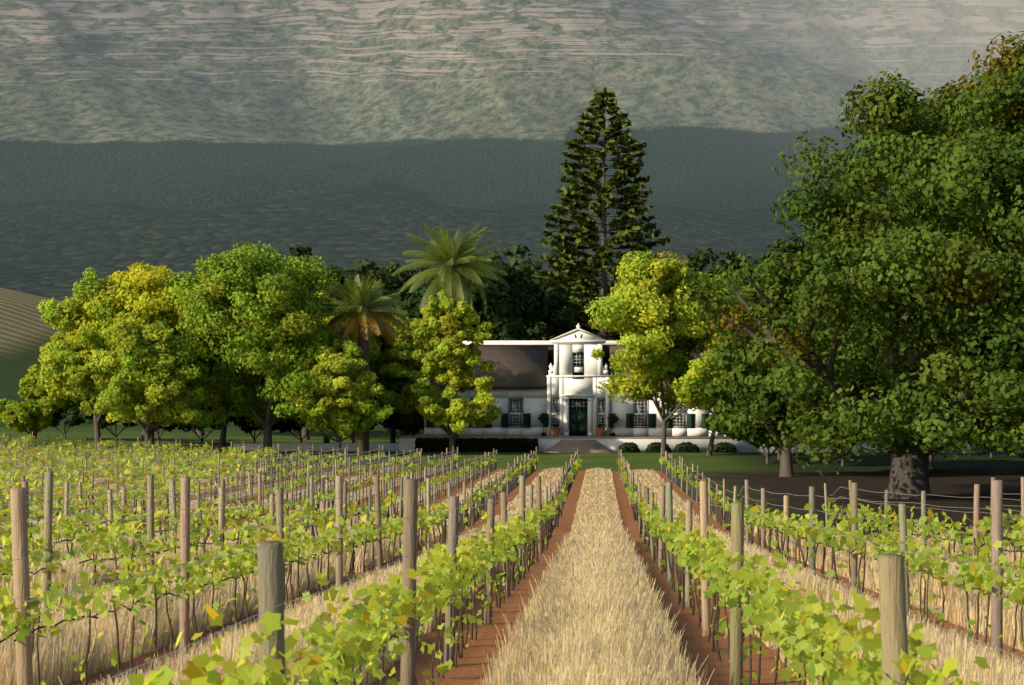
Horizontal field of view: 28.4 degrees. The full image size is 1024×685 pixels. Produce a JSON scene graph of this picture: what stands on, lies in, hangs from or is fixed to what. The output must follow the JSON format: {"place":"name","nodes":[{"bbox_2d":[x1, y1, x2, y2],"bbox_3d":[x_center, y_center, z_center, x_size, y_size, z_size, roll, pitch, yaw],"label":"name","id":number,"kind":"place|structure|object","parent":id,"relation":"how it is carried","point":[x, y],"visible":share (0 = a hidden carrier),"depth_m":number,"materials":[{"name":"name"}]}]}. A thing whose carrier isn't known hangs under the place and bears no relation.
{"place":"outdoors","nodes":[
{"label":"outdoors","id":0,"kind":"place"},
{"bbox_2d":[410,289,501,454],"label":"tree","id":1,"kind":"object","parent":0,"point":[445,313],"depth_m":166.33,"materials":[{"name":"green plant"}]},
{"bbox_2d":[0,0,1023,333],"bbox_3d":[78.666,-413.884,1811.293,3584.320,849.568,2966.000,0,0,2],"label":"mountain","id":2,"kind":"structure","parent":0,"point":[178,136],"depth_m":2055.43,"materials":[{"name":"grey stone"}]},
{"bbox_2d":[0,288,1023,684],"bbox_3d":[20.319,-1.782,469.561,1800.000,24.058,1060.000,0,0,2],"label":"ground","id":3,"kind":"structure","parent":0,"point":[24,334],"depth_m":100.34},
{"bbox_2d":[0,364,71,446],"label":"tree","id":4,"kind":"object","parent":3,"relation":"on","point":[15,416],"depth_m":172.79,"materials":[{"name":"green plant"}]},
{"bbox_2d":[49,398,85,439],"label":"tree","id":5,"kind":"object","parent":3,"relation":"on","point":[73,417],"depth_m":193.18,"materials":[{"name":"green plant"}]},
{"bbox_2d":[36,267,153,449],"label":"tree","id":6,"kind":"object","parent":3,"relation":"on","point":[63,372],"depth_m":165.96,"materials":[{"name":"green plant"}]},
{"bbox_2d":[82,397,138,440],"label":"tree","id":7,"kind":"object","parent":3,"relation":"on","point":[103,421],"depth_m":192.80,"materials":[{"name":"green plant"}]},
{"bbox_2d":[92,383,172,445],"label":"tree","id":8,"kind":"object","parent":3,"relation":"on","point":[142,439],"depth_m":181.30,"materials":[{"name":"green plant"}]},
{"bbox_2d":[55,260,221,447],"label":"tree","id":9,"kind":"object","parent":3,"relation":"on","point":[148,296],"depth_m":165.72,"materials":[{"name":"plant"}]},
{"bbox_2d":[83,320,213,452],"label":"tree","id":10,"kind":"object","parent":3,"relation":"on","point":[148,357],"depth_m":159.37,"materials":[{"name":"green plant"}]},
{"bbox_2d":[143,422,181,442],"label":"tree","id":11,"kind":"object","parent":3,"relation":"on","point":[170,427],"depth_m":188.75,"materials":[{"name":"green plant"}]},
{"bbox_2d":[178,400,232,442],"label":"tree","id":12,"kind":"object","parent":3,"relation":"on","point":[183,427],"depth_m":190.00,"materials":[{"name":"green plant"}]},
{"bbox_2d":[172,305,301,448],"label":"tree","id":13,"kind":"object","parent":3,"relation":"on","point":[233,413],"depth_m":174.48,"materials":[{"name":"green plant"}]},
{"bbox_2d":[211,398,282,425],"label":"tree","id":14,"kind":"object","parent":3,"relation":"on","point":[238,407],"depth_m":182.83,"materials":[{"name":"green plant"}]},
{"bbox_2d":[229,409,282,442],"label":"tree","id":15,"kind":"object","parent":3,"relation":"on","point":[246,428],"depth_m":189.63,"materials":[{"name":"green plant"}]},
{"bbox_2d":[159,240,366,450],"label":"tree","id":16,"kind":"object","parent":3,"relation":"on","point":[261,306],"depth_m":163.11,"materials":[{"name":"green plant"}]},
{"bbox_2d":[266,243,313,272],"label":"tree","id":17,"kind":"object","parent":3,"relation":"on","point":[298,250],"visible":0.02,"depth_m":302.81,"materials":[{"name":"green plant"}]},
{"bbox_2d":[274,414,320,442],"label":"tree","id":18,"kind":"object","parent":3,"relation":"on","point":[289,425],"depth_m":193.51,"materials":[{"name":"green plant"}]},
{"bbox_2d":[302,267,355,439],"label":"tree","id":19,"kind":"object","parent":3,"relation":"on","point":[328,270],"depth_m":206.70,"materials":[{"name":"green plant"}]},
{"bbox_2d":[279,290,381,442],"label":"tree","id":20,"kind":"object","parent":3,"relation":"on","point":[374,349],"depth_m":179.80,"materials":[{"name":"green plant"}]},
{"bbox_2d":[290,338,393,455],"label":"tree","id":21,"kind":"object","parent":3,"relation":"on","point":[333,371],"depth_m":161.88,"materials":[{"name":"green plant"}]},
{"bbox_2d":[299,259,414,286],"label":"tree","id":22,"kind":"object","parent":3,"relation":"on","point":[364,266],"visible":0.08,"depth_m":282.68,"materials":[{"name":"green plant"}]},
{"bbox_2d":[350,395,380,442],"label":"tree","id":23,"kind":"object","parent":3,"relation":"on","point":[372,427],"depth_m":189.40,"materials":[{"name":"green plant"}]},
{"bbox_2d":[323,274,408,454],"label":"palm tree","id":24,"kind":"object","parent":3,"relation":"on","point":[369,296],"depth_m":167.72,"materials":[{"name":"green plant"}]},
{"bbox_2d":[352,259,441,431],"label":"tree","id":25,"kind":"object","parent":3,"relation":"on","point":[388,271],"depth_m":229.30,"materials":[{"name":"green plant"}]},
{"bbox_2d":[382,411,423,439],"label":"tree","id":26,"kind":"object","parent":3,"relation":"on","point":[418,426],"depth_m":187.10,"materials":[{"name":"green plant"}]},
{"bbox_2d":[369,312,437,442],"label":"tree","id":27,"kind":"object","parent":3,"relation":"on","point":[381,368],"depth_m":182.19,"materials":[{"name":"green plant"}]},
{"bbox_2d":[376,318,456,422],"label":"tree","id":28,"kind":"object","parent":3,"relation":"on","point":[406,401],"depth_m":180.24,"materials":[{"name":"green plant"}]},
{"bbox_2d":[395,274,488,340],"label":"tree","id":29,"kind":"object","parent":3,"relation":"on","point":[411,307],"visible":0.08,"depth_m":213.38,"materials":[{"name":"green plant"}]},
{"bbox_2d":[392,219,508,310],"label":"palm tree","id":30,"kind":"object","parent":3,"relation":"on","point":[456,279],"depth_m":195.27,"materials":[{"name":"green plant"}]},
{"bbox_2d":[414,437,537,451],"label":"hedge","id":31,"kind":"object","parent":3,"relation":"on","point":[513,448],"depth_m":173.42,"materials":[{"name":"green plant"}]},
{"bbox_2d":[168,449,842,532],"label":"vine stakes","id":32,"kind":"object","parent":3,"relation":"on","point":[690,492],"visible":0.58,"depth_m":97.80,"materials":[{"name":"brown wood"}]},
{"bbox_2d":[0,433,838,529],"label":"vine leaves","id":33,"kind":"object","parent":32,"relation":"attached to","point":[477,495],"visible":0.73,"depth_m":100.28,"materials":[{"name":"green plant"}]},
{"bbox_2d":[10,471,1002,684],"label":"posts","id":34,"kind":"object","parent":3,"relation":"on","point":[894,595],"visible":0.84,"depth_m":15.05,"materials":[{"name":"brown wood"}]},
{"bbox_2d":[465,244,548,340],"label":"tree","id":35,"kind":"object","parent":3,"relation":"on","point":[518,258],"depth_m":270.24,"materials":[{"name":"green plant"}]},
{"bbox_2d":[0,467,1023,684],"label":"dry grass","id":36,"kind":"structure","parent":3,"relation":"on","point":[595,616],"depth_m":22.98,"materials":[{"name":"plant"}]},
{"bbox_2d":[0,510,1023,684],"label":"vine leaves","id":37,"kind":"object","parent":3,"relation":"on","point":[803,627],"visible":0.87,"depth_m":15.31,"materials":[{"name":"green plant"}]},
{"bbox_2d":[0,495,1023,597],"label":"vine leaves","id":38,"kind":"object","parent":3,"relation":"on","point":[519,532],"visible":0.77,"depth_m":39.84,"materials":[{"name":"green plant"}]},
{"bbox_2d":[2,431,1023,606],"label":"posts","id":39,"kind":"object","parent":3,"relation":"on","point":[667,490],"visible":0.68,"depth_m":49.14,"materials":[{"name":"brown wood"}]},
{"bbox_2d":[0,435,1023,684],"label":"trellis wires","id":40,"kind":"object","parent":39,"relation":"attached to","point":[34,487],"visible":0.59,"depth_m":58.21,"materials":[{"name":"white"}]},
{"bbox_2d":[2,491,1023,684],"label":"grapevine trunks","id":41,"kind":"object","parent":3,"relation":"on","point":[547,530],"visible":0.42,"depth_m":31.19,"materials":[{"name":"brown wood"}]},
{"bbox_2d":[0,510,1023,684],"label":"vine cordons","id":42,"kind":"object","parent":41,"relation":"attached to","point":[129,609],"visible":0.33,"depth_m":30.10,"materials":[{"name":"brown wood"}]},
{"bbox_2d":[483,306,544,340],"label":"tree","id":43,"kind":"object","parent":3,"relation":"on","point":[531,335],"visible":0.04,"depth_m":262.47,"materials":[{"name":"green plant"}]},
{"bbox_2d":[465,257,577,340],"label":"tree","id":44,"kind":"object","parent":3,"relation":"on","point":[515,308],"visible":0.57,"depth_m":203.01,"materials":[{"name":"green plant"}]},
{"bbox_2d":[528,249,621,340],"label":"tree","id":45,"kind":"object","parent":3,"relation":"on","point":[575,297],"visible":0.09,"depth_m":236.91,"materials":[{"name":"green plant"}]},
{"bbox_2d":[535,86,669,340],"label":"norfolk pine","id":46,"kind":"object","parent":3,"relation":"on","point":[586,287],"depth_m":214.51,"materials":[{"name":"green plant"}]},
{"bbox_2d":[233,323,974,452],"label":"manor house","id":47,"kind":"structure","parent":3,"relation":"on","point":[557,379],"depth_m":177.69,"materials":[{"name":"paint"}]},
{"bbox_2d":[541,425,614,436],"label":"flower pots","id":48,"kind":"object","parent":47,"relation":"on","point":[556,431],"depth_m":176.72,"materials":[{"name":"ceramic"}]},
{"bbox_2d":[538,413,618,427],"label":"potted plants","id":49,"kind":"object","parent":48,"relation":"in","point":[544,418],"depth_m":176.95,"materials":[{"name":"green plant"}]},
{"bbox_2d":[619,442,639,452],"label":"shrub","id":50,"kind":"object","parent":3,"relation":"on","point":[629,448],"depth_m":172.91,"materials":[{"name":"green plant"}]},
{"bbox_2d":[584,250,727,456],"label":"tree","id":51,"kind":"object","parent":3,"relation":"on","point":[637,308],"depth_m":161.21,"materials":[{"name":"green plant"}]},
{"bbox_2d":[645,442,671,452],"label":"shrub","id":52,"kind":"object","parent":3,"relation":"on","point":[657,449],"depth_m":172.83,"materials":[{"name":"green plant"}]},
{"bbox_2d":[673,441,698,452],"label":"shrub","id":53,"kind":"object","parent":3,"relation":"on","point":[689,449],"depth_m":172.70,"materials":[{"name":"green plant"}]},
{"bbox_2d":[658,269,752,455],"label":"tree","id":54,"kind":"object","parent":3,"relation":"on","point":[682,360],"depth_m":164.15,"materials":[{"name":"green plant"}]},
{"bbox_2d":[686,247,760,281],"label":"tree","id":55,"kind":"object","parent":3,"relation":"on","point":[699,261],"visible":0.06,"depth_m":207.79,"materials":[{"name":"green plant"}]},
{"bbox_2d":[712,442,736,452],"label":"shrub","id":56,"kind":"object","parent":3,"relation":"on","point":[720,449],"depth_m":172.58,"materials":[{"name":"green plant"}]},
{"bbox_2d":[711,362,798,463],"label":"tree","id":57,"kind":"object","parent":3,"relation":"on","point":[753,439],"depth_m":148.55,"materials":[{"name":"green plant"}]},
{"bbox_2d":[738,412,780,459],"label":"tree","id":58,"kind":"object","parent":3,"relation":"on","point":[778,452],"depth_m":157.13,"materials":[{"name":"brown plant"}]},
{"bbox_2d":[754,235,821,348],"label":"tree","id":59,"kind":"object","parent":3,"relation":"on","point":[780,247],"visible":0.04,"depth_m":211.50,"materials":[{"name":"green plant"}]},
{"bbox_2d":[704,250,891,476],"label":"oak","id":60,"kind":"object","parent":3,"relation":"on","point":[765,406],"depth_m":122.14,"materials":[{"name":"green plant"}]},
{"bbox_2d":[798,428,864,465],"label":"tree","id":61,"kind":"object","parent":3,"relation":"on","point":[853,443],"depth_m":144.69,"materials":[{"name":"green plant"}]},
{"bbox_2d":[679,29,1023,498],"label":"oak","id":62,"kind":"object","parent":3,"relation":"on","point":[955,170],"depth_m":85.51,"materials":[{"name":"green plant"}]},
{"bbox_2d":[788,201,1021,472],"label":"oak","id":63,"kind":"object","parent":3,"relation":"on","point":[816,251],"depth_m":131.26,"materials":[{"name":"green plant"}]},
{"bbox_2d":[928,446,944,468],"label":"tree","id":64,"kind":"object","parent":3,"relation":"on","point":[932,456],"depth_m":139.79,"materials":[{"name":"brown wood"}]},
{"bbox_2d":[898,198,1023,455],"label":"oak","id":65,"kind":"object","parent":3,"relation":"on","point":[995,436],"visible":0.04,"depth_m":108.83,"materials":[{"name":"green plant"}]},
{"bbox_2d":[986,436,1023,458],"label":"tree","id":66,"kind":"object","parent":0,"point":[1019,454],"depth_m":136.59,"materials":[{"name":"green plant"}]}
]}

